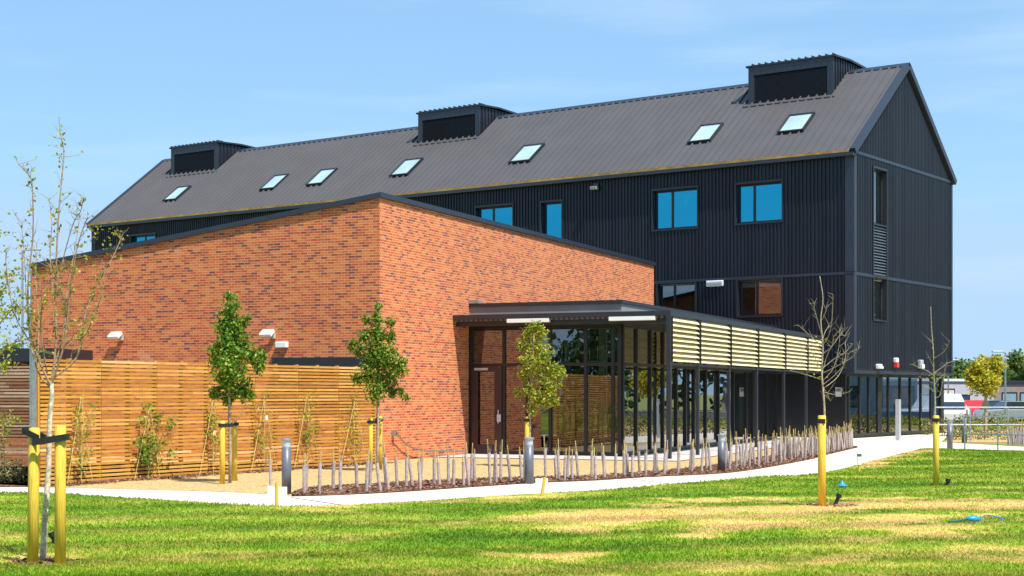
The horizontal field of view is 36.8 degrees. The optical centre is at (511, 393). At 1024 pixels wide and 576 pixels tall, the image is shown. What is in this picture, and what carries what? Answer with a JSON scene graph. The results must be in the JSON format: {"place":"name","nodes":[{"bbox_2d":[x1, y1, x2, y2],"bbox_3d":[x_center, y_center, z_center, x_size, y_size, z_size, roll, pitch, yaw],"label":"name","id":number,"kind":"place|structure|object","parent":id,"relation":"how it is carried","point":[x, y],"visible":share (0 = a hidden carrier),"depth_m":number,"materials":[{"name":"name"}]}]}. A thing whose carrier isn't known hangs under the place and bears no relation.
{"place":"outdoors","nodes":[
{"label":"outdoors","id":0,"kind":"place"},
{"bbox_2d":[0,448,1023,575],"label":"lawn","id":1,"kind":"structure","parent":0,"point":[636,509],"depth_m":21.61,"materials":[{"name":"green plant"}]},
{"bbox_2d":[0,221,35,436],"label":"young tree","id":2,"kind":"object","parent":1,"relation":"on","point":[3,368],"visible":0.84,"depth_m":19.56,"materials":[{"name":"green plant"}]},
{"bbox_2d":[11,556,76,563],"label":"bark chips","id":3,"kind":"object","parent":1,"relation":"on","point":[43,561],"visible":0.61,"depth_m":16.80,"materials":[{"name":"brown wood"}]},
{"bbox_2d":[27,428,39,563],"bbox_3d":[-5.155,1.134,16.604,0.135,1.533,0.118,0,0,0],"label":"tree stake","id":4,"kind":"object","parent":3,"relation":"on","point":[33,503],"visible":0.85,"depth_m":16.56,"materials":[{"name":"yellow wood"}]},
{"bbox_2d":[22,426,45,438],"bbox_3d":[-5.146,0.436,16.599,0.203,0.160,0.153,0,0,14],"label":"tree strap","id":5,"kind":"object","parent":4,"relation":"attached to","point":[26,431],"visible":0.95,"depth_m":16.54,"materials":[{"name":"black rubber"}]},
{"bbox_2d":[55,425,65,563],"bbox_3d":[-4.851,1.119,16.553,0.115,1.562,0.118,0,0,0],"label":"tree stake","id":6,"kind":"object","parent":1,"relation":"on","point":[60,502],"visible":0.85,"depth_m":16.50,"materials":[{"name":"yellow wood"}]},
{"bbox_2d":[32,433,69,445],"bbox_3d":[-4.950,0.494,16.549,0.362,0.128,0.153,0,0,-2],"label":"tree strap","id":7,"kind":"object","parent":6,"relation":"attached to","point":[50,439],"visible":1,"depth_m":16.47,"materials":[{"name":"black rubber"}]},
{"bbox_2d":[1,117,127,559],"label":"young tree","id":8,"kind":"object","parent":1,"relation":"on","point":[44,528],"visible":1,"depth_m":16.95,"materials":[{"name":"green plant"}]},
{"bbox_2d":[790,276,860,415],"bbox_3d":[5.119,-0.036,25.155,1.070,3.772,0.991,0,0,0],"label":"young tree","id":9,"kind":"object","parent":1,"relation":"on","point":[822,372],"visible":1,"depth_m":25.22,"materials":[{"name":"brown plant"}]},
{"bbox_2d":[806,502,859,506],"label":"bark chips","id":10,"kind":"object","parent":1,"relation":"on","point":[834,505],"visible":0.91,"depth_m":25.16,"materials":[{"name":"brown wood"}]},
{"bbox_2d":[818,415,825,505],"bbox_3d":[5.046,1.128,25.101,0.127,1.544,0.130,0,0,0],"label":"tree stake","id":11,"kind":"object","parent":10,"relation":"on","point":[822,464],"visible":0.85,"depth_m":25.05,"materials":[{"name":"yellow wood"}]},
{"bbox_2d":[910,307,951,414],"bbox_3d":[8.409,0.055,30.779,0.887,3.591,0.890,0,0,17],"label":"young tree","id":12,"kind":"object","parent":1,"relation":"on","point":[934,383],"visible":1,"depth_m":30.85,"materials":[{"name":"brown plant"}]},
{"bbox_2d":[948,515,1003,522],"bbox_3d":[6.598,1.799,22.081,0.825,0.112,0.296,0,0,-4],"label":"hose fitting","id":13,"kind":"object","parent":1,"relation":"on","point":[974,518],"visible":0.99,"depth_m":22.14,"materials":[{"name":"blue plastic"}]},
{"bbox_2d":[964,416,1023,451],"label":"railing","id":14,"kind":"object","parent":1,"relation":"on","point":[997,434],"visible":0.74,"depth_m":48.83,"materials":[{"name":"metal"}]},
{"bbox_2d":[0,433,1023,505],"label":"path","id":15,"kind":"structure","parent":0,"point":[870,448],"depth_m":30.37,"materials":[{"name":"concrete"}]},
{"bbox_2d":[268,486,286,503],"bbox_3d":[-3.952,1.702,25.956,0.323,0.296,0.040,0,0,-6],"label":"marker board","id":16,"kind":"object","parent":15,"relation":"on","point":[282,495],"visible":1,"depth_m":25.94,"materials":[{"name":"white plastic"}]},
{"bbox_2d":[524,437,533,483],"bbox_3d":[0.350,1.374,31.636,0.213,0.952,0.213,0,0,0],"label":"bollard","id":17,"kind":"object","parent":15,"relation":"on","point":[528,462],"visible":1,"depth_m":31.56,"materials":[{"name":"grey metal"}]},
{"bbox_2d":[894,399,900,440],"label":"entry post","id":18,"kind":"object","parent":15,"relation":"on","point":[897,409],"visible":1,"depth_m":60.71,"materials":[{"name":"grey metal"}]},
{"bbox_2d":[947,421,952,448],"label":"bollard","id":19,"kind":"object","parent":15,"relation":"on","point":[949,435],"visible":0.95,"depth_m":51.84,"materials":[{"name":"grey metal"}]},
{"bbox_2d":[936,407,1023,444],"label":"railing","id":20,"kind":"object","parent":15,"relation":"on","point":[970,424],"visible":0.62,"depth_m":56.08,"materials":[{"name":"metal"}]},
{"bbox_2d":[0,0,1023,378],"label":"sky","id":21,"kind":"structure","parent":0,"point":[132,81],"materials":[{"name":"blue"}]},
{"bbox_2d":[86,53,956,437],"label":"clad building","id":22,"kind":"structure","parent":0,"point":[772,193],"depth_m":69.60,"materials":[{"name":"metal"}]},
{"bbox_2d":[129,232,156,242],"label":"window","id":23,"kind":"structure","parent":22,"relation":"in","point":[145,236],"depth_m":89.23,"materials":[{"name":"glass"}]},
{"bbox_2d":[474,203,513,225],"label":"window","id":24,"kind":"structure","parent":22,"relation":"in","point":[502,213],"depth_m":74.41,"materials":[{"name":"glass"}]},
{"bbox_2d":[540,199,562,237],"bbox_3d":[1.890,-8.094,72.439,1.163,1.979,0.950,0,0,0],"label":"window","id":25,"kind":"structure","parent":22,"relation":"in","point":[551,211],"depth_m":72.59,"materials":[{"name":"glass"}]},
{"bbox_2d":[651,185,698,231],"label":"window","id":26,"kind":"structure","parent":22,"relation":"in","point":[672,208],"depth_m":68.71,"materials":[{"name":"glass"}]},
{"bbox_2d":[656,280,696,311],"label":"window","id":27,"kind":"structure","parent":22,"relation":"in","point":[672,287],"depth_m":68.71,"materials":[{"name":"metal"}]},
{"bbox_2d":[706,280,722,286],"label":"bulkhead light","id":28,"kind":"object","parent":22,"relation":"attached to","point":[714,283],"visible":1,"depth_m":67.28,"materials":[{"name":"white plastic"}]},
{"bbox_2d":[734,179,783,224],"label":"window","id":29,"kind":"structure","parent":22,"relation":"in","point":[762,201],"depth_m":66.31,"materials":[{"name":"glass"}]},
{"bbox_2d":[736,276,782,317],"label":"window","id":30,"kind":"structure","parent":22,"relation":"in","point":[770,283],"depth_m":66.37,"materials":[{"name":"metal"}]},
{"bbox_2d":[872,165,887,227],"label":"window","id":31,"kind":"structure","parent":22,"relation":"in","point":[883,172],"depth_m":66.44,"materials":[{"name":"metal"}]},
{"bbox_2d":[872,275,887,321],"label":"window","id":32,"kind":"structure","parent":22,"relation":"in","point":[884,284],"depth_m":66.44,"materials":[{"name":"metal"}]},
{"bbox_2d":[547,374,574,450],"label":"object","id":33,"kind":"object","parent":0,"point":[564,413],"visible":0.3,"depth_m":47.14,"materials":[{"name":"wood"}]},
{"bbox_2d":[578,374,605,451],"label":"window","id":34,"kind":"structure","parent":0,"point":[597,408],"depth_m":46.76,"materials":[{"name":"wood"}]},
{"bbox_2d":[435,439,807,460],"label":"paving","id":35,"kind":"structure","parent":0,"point":[684,453],"depth_m":45.67,"materials":[{"name":"grey concrete"}]},
{"bbox_2d":[453,300,821,458],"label":"entrance pavilion","id":36,"kind":"structure","parent":35,"relation":"on","point":[686,378],"depth_m":49.15,"materials":[{"name":"metal"}]},
{"bbox_2d":[471,367,501,452],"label":"door","id":37,"kind":"structure","parent":36,"relation":"in","point":[497,371],"depth_m":46.77,"materials":[{"name":"brown metal"}]},
{"bbox_2d":[507,318,549,322],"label":"strip light","id":38,"kind":"object","parent":36,"relation":"attached to","point":[526,320],"visible":1,"depth_m":45.08,"materials":[{"name":"white plastic"}]},
{"bbox_2d":[533,426,547,450],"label":"cafe chair","id":39,"kind":"object","parent":36,"relation":"on","point":[538,431],"visible":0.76,"depth_m":47.44,"materials":[{"name":"black plastic"}]},
{"bbox_2d":[560,427,578,450],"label":"cafe chair","id":40,"kind":"object","parent":36,"relation":"on","point":[565,432],"visible":0.88,"depth_m":46.61,"materials":[{"name":"black plastic"}]},
{"bbox_2d":[609,316,655,320],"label":"strip light","id":41,"kind":"object","parent":36,"relation":"attached to","point":[629,318],"visible":1,"depth_m":43.84,"materials":[{"name":"white plastic"}]},
{"bbox_2d":[432,425,1023,476],"bbox_3d":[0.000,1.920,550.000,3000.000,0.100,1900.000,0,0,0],"label":"ground","id":42,"kind":"structure","parent":0,"point":[992,443],"depth_m":56.63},
{"bbox_2d":[21,248,40,347],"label":"street lamp","id":43,"kind":"object","parent":42,"relation":"on","point":[22,303],"visible":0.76,"depth_m":69.96,"materials":[{"name":"metal"}]},
{"bbox_2d":[30,192,655,460],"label":"brick building","id":44,"kind":"structure","parent":42,"relation":"on","point":[313,281],"depth_m":44.41,"materials":[{"name":"brick"}]},
{"bbox_2d":[107,332,123,340],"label":"floodlight","id":45,"kind":"object","parent":44,"relation":"attached to","point":[114,335],"visible":1,"depth_m":44.88,"materials":[{"name":"grey metal"}]},
{"bbox_2d":[259,329,275,338],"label":"floodlight","id":46,"kind":"object","parent":44,"relation":"attached to","point":[268,333],"visible":1,"depth_m":42.87,"materials":[{"name":"grey metal"}]},
{"bbox_2d":[272,357,377,365],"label":"shelter beam","id":47,"kind":"structure","parent":44,"relation":"attached to","point":[331,361],"depth_m":42.09,"materials":[{"name":"metal"}]},
{"bbox_2d":[391,430,465,451],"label":"garden hose","id":48,"kind":"object","parent":44,"relation":"attached to","point":[394,433],"visible":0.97,"depth_m":43.58,"materials":[{"name":"rubber"}]},
{"bbox_2d":[50,444,856,495],"bbox_3d":[-29.056,1.846,42.212,81.888,0.001,29.020,0,0,0],"label":"gravel bed","id":49,"kind":"object","parent":42,"relation":"on","point":[256,483],"visible":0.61,"depth_m":35.17,"materials":[{"name":"beige gravel"}]},
{"bbox_2d":[0,463,362,486],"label":"bark border","id":50,"kind":"object","parent":49,"relation":"on","point":[14,484],"visible":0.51,"depth_m":36.92,"materials":[{"name":"brown wood"}]},
{"bbox_2d":[0,414,15,466],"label":"climbing plant","id":51,"kind":"object","parent":50,"relation":"on","point":[3,433],"visible":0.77,"depth_m":37.00,"materials":[{"name":"green plant"}]},
{"bbox_2d":[0,457,27,482],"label":"shrub","id":52,"kind":"object","parent":50,"relation":"on","point":[10,475],"visible":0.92,"depth_m":31.92,"materials":[{"name":"green plant"}]},
{"bbox_2d":[0,366,28,466],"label":"slatted fence","id":53,"kind":"object","parent":50,"relation":"on","point":[3,396],"visible":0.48,"depth_m":38.58,"materials":[{"name":"brown wood"}]},
{"bbox_2d":[29,348,35,427],"bbox_3d":[-9.535,0.475,30.675,0.090,2.750,0.100,0,0,29],"label":"gate post","id":54,"kind":"object","parent":50,"relation":"on","point":[32,398],"visible":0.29,"depth_m":30.64,"materials":[{"name":"metal"}]},
{"bbox_2d":[0,348,92,464],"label":"shelter","id":55,"kind":"object","parent":50,"relation":"on","point":[22,357],"visible":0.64,"depth_m":39.78,"materials":[{"name":"wood"}]},
{"bbox_2d":[131,402,177,479],"bbox_3d":[-7.733,1.017,33.475,0.569,1.671,1.444,0,0,36],"label":"climbing plant","id":56,"kind":"object","parent":50,"relation":"on","point":[147,457],"visible":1,"depth_m":33.33,"materials":[{"name":"green plant"}]},
{"bbox_2d":[36,358,375,484],"bbox_3d":[-6.575,0.565,35.989,0.104,2.570,11.875,0,0,29],"label":"slatted fence","id":57,"kind":"object","parent":50,"relation":"on","point":[99,416],"visible":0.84,"depth_m":34.60,"materials":[{"name":"brown wood"}]},
{"bbox_2d":[200,398,228,472],"bbox_3d":[-6.832,0.959,35.183,0.432,1.786,1.117,0,0,27],"label":"climbing plant","id":58,"kind":"object","parent":50,"relation":"on","point":[210,433],"visible":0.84,"depth_m":35.17,"materials":[{"name":"green plant"}]},
{"bbox_2d":[39,461,400,485],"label":"bark chips","id":59,"kind":"object","parent":50,"relation":"on","point":[183,476],"visible":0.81,"depth_m":34.05,"materials":[{"name":"brown wood"}]},
{"bbox_2d":[66,391,99,484],"bbox_3d":[-8.839,0.893,31.618,0.388,1.917,0.927,0,0,32],"label":"climbing plant","id":60,"kind":"object","parent":59,"relation":"on","point":[77,439],"visible":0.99,"depth_m":31.60,"materials":[{"name":"green plant"}]},
{"bbox_2d":[294,391,321,467],"bbox_3d":[-5.077,0.893,38.219,0.439,1.919,1.186,0,0,29],"label":"climbing plant","id":61,"kind":"object","parent":59,"relation":"on","point":[308,433],"visible":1,"depth_m":38.30,"materials":[{"name":"green plant"}]},
{"bbox_2d":[340,391,373,460],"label":"climbing plant","id":62,"kind":"object","parent":59,"relation":"on","point":[354,425],"visible":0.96,"depth_m":40.01,"materials":[{"name":"green plant"}]},
{"bbox_2d":[248,390,277,470],"bbox_3d":[-5.941,0.886,36.724,0.418,1.933,1.057,0,0,36],"label":"climbing plant","id":63,"kind":"object","parent":50,"relation":"on","point":[257,437],"visible":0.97,"depth_m":36.80,"materials":[{"name":"green plant"}]},
{"bbox_2d":[220,421,224,483],"bbox_3d":[-5.909,1.228,31.450,0.107,1.345,0.110,0,0,0],"label":"tree stake","id":64,"kind":"object","parent":49,"relation":"on","point":[222,455],"visible":0.85,"depth_m":31.41,"materials":[{"name":"yellow wood"}]},
{"bbox_2d":[232,420,236,480],"bbox_3d":[-5.866,1.226,32.601,0.107,1.347,0.110,0,0,0],"label":"tree stake","id":65,"kind":"object","parent":49,"relation":"on","point":[234,453],"visible":0.74,"depth_m":32.55,"materials":[{"name":"yellow wood"}]},
{"bbox_2d":[202,290,267,482],"bbox_3d":[-5.764,-0.150,31.724,1.345,4.001,1.234,0,0,38],"label":"young tree","id":66,"kind":"object","parent":49,"relation":"on","point":[226,347],"visible":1,"depth_m":31.70,"materials":[{"name":"green plant"}]},
{"bbox_2d":[281,438,291,493],"bbox_3d":[-4.140,1.336,28.288,0.197,1.028,0.197,0,0,0],"label":"bollard","id":67,"kind":"object","parent":49,"relation":"on","point":[286,462],"visible":0.96,"depth_m":28.22,"materials":[{"name":"grey metal"}]},
{"bbox_2d":[368,418,372,470],"bbox_3d":[-3.358,1.242,36.620,0.107,1.317,0.110,0,0,0],"label":"tree stake","id":68,"kind":"object","parent":49,"relation":"on","point":[370,436],"visible":0.78,"depth_m":36.57,"materials":[{"name":"yellow wood"}]},
{"bbox_2d":[346,301,412,462],"bbox_3d":[-3.166,-0.171,36.609,1.525,4.043,1.155,0,0,-29],"label":"young tree","id":69,"kind":"object","parent":49,"relation":"on","point":[381,355],"visible":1,"depth_m":36.53,"materials":[{"name":"green plant"}]},
{"bbox_2d":[379,416,381,468],"bbox_3d":[-3.224,1.224,37.651,0.117,1.353,0.120,0,0,0],"label":"tree stake","id":70,"kind":"object","parent":49,"relation":"on","point":[380,445],"visible":0.52,"depth_m":37.59,"materials":[{"name":"yellow wood"}]},
{"bbox_2d":[513,320,567,436],"bbox_3d":[0.692,-0.014,38.780,1.327,3.730,1.075,0,0,-12],"label":"young tree","id":71,"kind":"object","parent":49,"relation":"on","point":[535,344],"visible":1,"depth_m":38.67,"materials":[{"name":"green plant"}]},
{"bbox_2d":[292,446,856,495],"bbox_3d":[5.044,1.838,39.896,4.435,0.001,30.286,0,0,34],"label":"bark bed","id":72,"kind":"object","parent":49,"relation":"on","point":[400,490],"visible":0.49,"depth_m":31.51,"materials":[{"name":"brown wood"}]},
{"bbox_2d":[301,453,306,492],"bbox_3d":[-3.863,1.471,28.624,0.087,0.740,0.120,0,0,42],"label":"planted whip","id":73,"kind":"object","parent":72,"relation":"on","point":[304,477],"visible":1,"depth_m":28.60,"materials":[{"name":"grey wood"}]},
{"bbox_2d":[317,451,322,492],"bbox_3d":[-3.543,1.452,28.414,0.075,0.779,0.083,3,4,4],"label":"planted whip","id":74,"kind":"object","parent":72,"relation":"on","point":[319,475],"visible":0.97,"depth_m":28.40,"materials":[{"name":"white plastic"}]},
{"bbox_2d":[331,450,335,487],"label":"planted whip","id":75,"kind":"object","parent":72,"relation":"on","point":[333,473],"visible":0.98,"depth_m":29.91,"materials":[{"name":"grey wood"}]},
{"bbox_2d":[339,447,343,489],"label":"planted whip","id":76,"kind":"object","parent":72,"relation":"on","point":[340,473],"visible":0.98,"depth_m":29.10,"materials":[{"name":"grey wood"}]},
{"bbox_2d":[364,448,369,491],"bbox_3d":[-2.706,1.428,28.885,0.130,0.829,0.095,6,5,31],"label":"planted whip","id":77,"kind":"object","parent":72,"relation":"on","point":[367,475],"visible":0.9,"depth_m":28.86,"materials":[{"name":"white plastic"}]},
{"bbox_2d":[374,451,381,490],"bbox_3d":[-2.528,1.457,29.161,0.098,0.773,0.075,-8,-3,9],"label":"planted whip","id":78,"kind":"object","parent":72,"relation":"on","point":[378,476],"visible":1,"depth_m":29.14,"materials":[{"name":"white plastic"}]},
{"bbox_2d":[382,443,389,488],"bbox_3d":[-2.426,1.395,29.654,0.075,0.896,0.098,-6,-2,-4],"label":"planted whip","id":79,"kind":"object","parent":72,"relation":"on","point":[386,472],"visible":0.97,"depth_m":29.64,"materials":[{"name":"grey wood"}]},
{"bbox_2d":[394,446,398,484],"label":"planted whip","id":80,"kind":"object","parent":72,"relation":"on","point":[396,471],"visible":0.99,"depth_m":30.83,"materials":[{"name":"white plastic"}]},
{"bbox_2d":[405,446,407,486],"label":"planted whip","id":81,"kind":"object","parent":72,"relation":"on","point":[406,471],"visible":1,"depth_m":30.37,"materials":[{"name":"grey wood"}]},
{"bbox_2d":[417,451,421,487],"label":"planted whip","id":82,"kind":"object","parent":72,"relation":"on","point":[419,474],"visible":0.9,"depth_m":29.89,"materials":[{"name":"white plastic"}]},
{"bbox_2d":[452,449,455,485],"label":"planted whip","id":83,"kind":"object","parent":72,"relation":"on","point":[453,470],"visible":0.97,"depth_m":30.69,"materials":[{"name":"white plastic"}]},
{"bbox_2d":[462,442,469,485],"bbox_3d":[-0.914,1.405,30.782,0.098,0.877,0.075,-5,4,4],"label":"planted whip","id":84,"kind":"object","parent":72,"relation":"on","point":[467,469],"visible":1,"depth_m":30.76,"materials":[{"name":"grey wood"}]},
{"bbox_2d":[487,439,491,483],"bbox_3d":[-0.452,1.385,31.447,0.098,0.912,0.075,-2,2,21],"label":"planted whip","id":85,"kind":"object","parent":72,"relation":"on","point":[489,467],"visible":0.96,"depth_m":31.43,"materials":[{"name":"grey wood"}]},
{"bbox_2d":[494,440,497,482],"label":"planted whip","id":86,"kind":"object","parent":72,"relation":"on","point":[496,466],"visible":0.98,"depth_m":31.83,"materials":[{"name":"white plastic"}]},
{"bbox_2d":[499,439,502,478],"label":"planted whip","id":87,"kind":"object","parent":72,"relation":"on","point":[501,464],"visible":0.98,"depth_m":33.21,"materials":[{"name":"grey wood"}]},
{"bbox_2d":[505,445,511,481],"bbox_3d":[-0.075,1.455,32.145,0.075,0.781,0.098,-12,8,-38],"label":"planted whip","id":88,"kind":"object","parent":72,"relation":"on","point":[509,468],"visible":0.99,"depth_m":32.12,"materials":[{"name":"white plastic"}]},
{"bbox_2d":[544,441,546,476],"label":"planted whip","id":89,"kind":"object","parent":72,"relation":"on","point":[545,461],"visible":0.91,"depth_m":33.71,"materials":[{"name":"grey wood"}]},
{"bbox_2d":[717,434,725,470],"bbox_3d":[5.014,1.410,36.872,0.213,0.880,0.213,0,0,0],"label":"bollard","id":90,"kind":"object","parent":72,"relation":"on","point":[721,452],"visible":0.94,"depth_m":36.80,"materials":[{"name":"grey metal"}]},
{"bbox_2d":[883,379,993,410],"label":"flat roofed building","id":91,"kind":"structure","parent":42,"relation":"on","point":[957,386],"depth_m":131.87,"materials":[{"name":"white plastic"}]},
{"bbox_2d":[953,357,970,378],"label":"tree","id":92,"kind":"object","parent":42,"relation":"on","point":[959,366],"visible":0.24,"depth_m":157.57,"materials":[{"name":"green plant"}]},
{"bbox_2d":[918,412,1023,435],"bbox_3d":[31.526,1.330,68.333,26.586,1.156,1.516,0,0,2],"label":"hedge","id":93,"kind":"object","parent":42,"relation":"on","point":[928,428],"visible":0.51,"depth_m":68.69,"materials":[{"name":"green plant"}]},
{"bbox_2d":[945,431,1006,442],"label":"dry bed","id":94,"kind":"object","parent":42,"relation":"on","point":[984,440],"visible":0.33,"depth_m":62.39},
{"bbox_2d":[945,428,1006,439],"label":"hedge","id":95,"kind":"object","parent":94,"relation":"on","point":[987,436],"visible":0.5,"depth_m":62.02,"materials":[{"name":"green plant"}]},
{"bbox_2d":[962,354,1008,436],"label":"tree","id":96,"kind":"object","parent":94,"relation":"on","point":[983,376],"visible":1,"depth_m":65.61,"materials":[{"name":"yellow plant"}]},
{"bbox_2d":[989,354,1010,380],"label":"tree","id":97,"kind":"object","parent":42,"relation":"on","point":[1007,374],"visible":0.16,"depth_m":149.64,"materials":[{"name":"green plant"}]},
{"bbox_2d":[994,381,1023,400],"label":"flat roofed building","id":98,"kind":"structure","parent":42,"relation":"on","point":[1014,390],"depth_m":137.89,"materials":[{"name":"beige brick"}]},
{"bbox_2d":[1002,392,1016,400],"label":"window","id":99,"kind":"structure","parent":98,"relation":"in","point":[1012,396],"depth_m":137.89,"materials":[{"name":"glass"}]},
{"bbox_2d":[1004,348,1023,380],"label":"tree","id":100,"kind":"object","parent":42,"relation":"on","point":[1013,362],"visible":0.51,"depth_m":159.44,"materials":[{"name":"green plant"}]},
{"bbox_2d":[1013,359,1023,380],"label":"tree","id":101,"kind":"object","parent":42,"relation":"on","point":[1018,376],"visible":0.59,"depth_m":150.22,"materials":[{"name":"green plant"}]},
{"label":"car park","id":102,"kind":"structure","parent":0,"visible":0},
{"bbox_2d":[901,394,969,421],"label":"parked car","id":103,"kind":"object","parent":102,"relation":"on","point":[925,401],"visible":0.23,"depth_m":103.50,"materials":[{"name":"white paint"}]},
{"bbox_2d":[944,401,967,423],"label":"parked car","id":104,"kind":"object","parent":102,"relation":"on","point":[949,413],"visible":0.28,"depth_m":95.78,"materials":[{"name":"white paint"}]},
{"bbox_2d":[964,400,983,415],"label":"parked car","id":105,"kind":"object","parent":102,"relation":"on","point":[973,403],"visible":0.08,"depth_m":111.31,"materials":[{"name":"red paint"}]},
{"bbox_2d":[979,400,1009,409],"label":"parked car","id":106,"kind":"object","parent":102,"relation":"on","point":[990,403],"visible":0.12,"depth_m":105.70,"materials":[{"name":"grey metal"}]},
{"bbox_2d":[973,401,1023,422],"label":"parked car","id":107,"kind":"object","parent":102,"relation":"on","point":[1015,411],"visible":0.51,"depth_m":97.22,"materials":[{"name":"silver metal"}]},
{"bbox_2d":[992,351,1006,422],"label":"street lamp","id":108,"kind":"object","parent":102,"relation":"on","point":[1005,409],"visible":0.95,"depth_m":89.95,"materials":[{"name":"metal"}]},
{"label":"bark chips","id":109,"kind":"object","parent":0,"visible":0},
{"bbox_2d":[933,415,938,484],"bbox_3d":[8.453,1.168,30.727,0.117,1.464,0.120,0,0,0],"label":"tree stake","id":110,"kind":"object","parent":109,"relation":"on","point":[935,453],"visible":0.85,"depth_m":30.68,"materials":[{"name":"yellow wood"}]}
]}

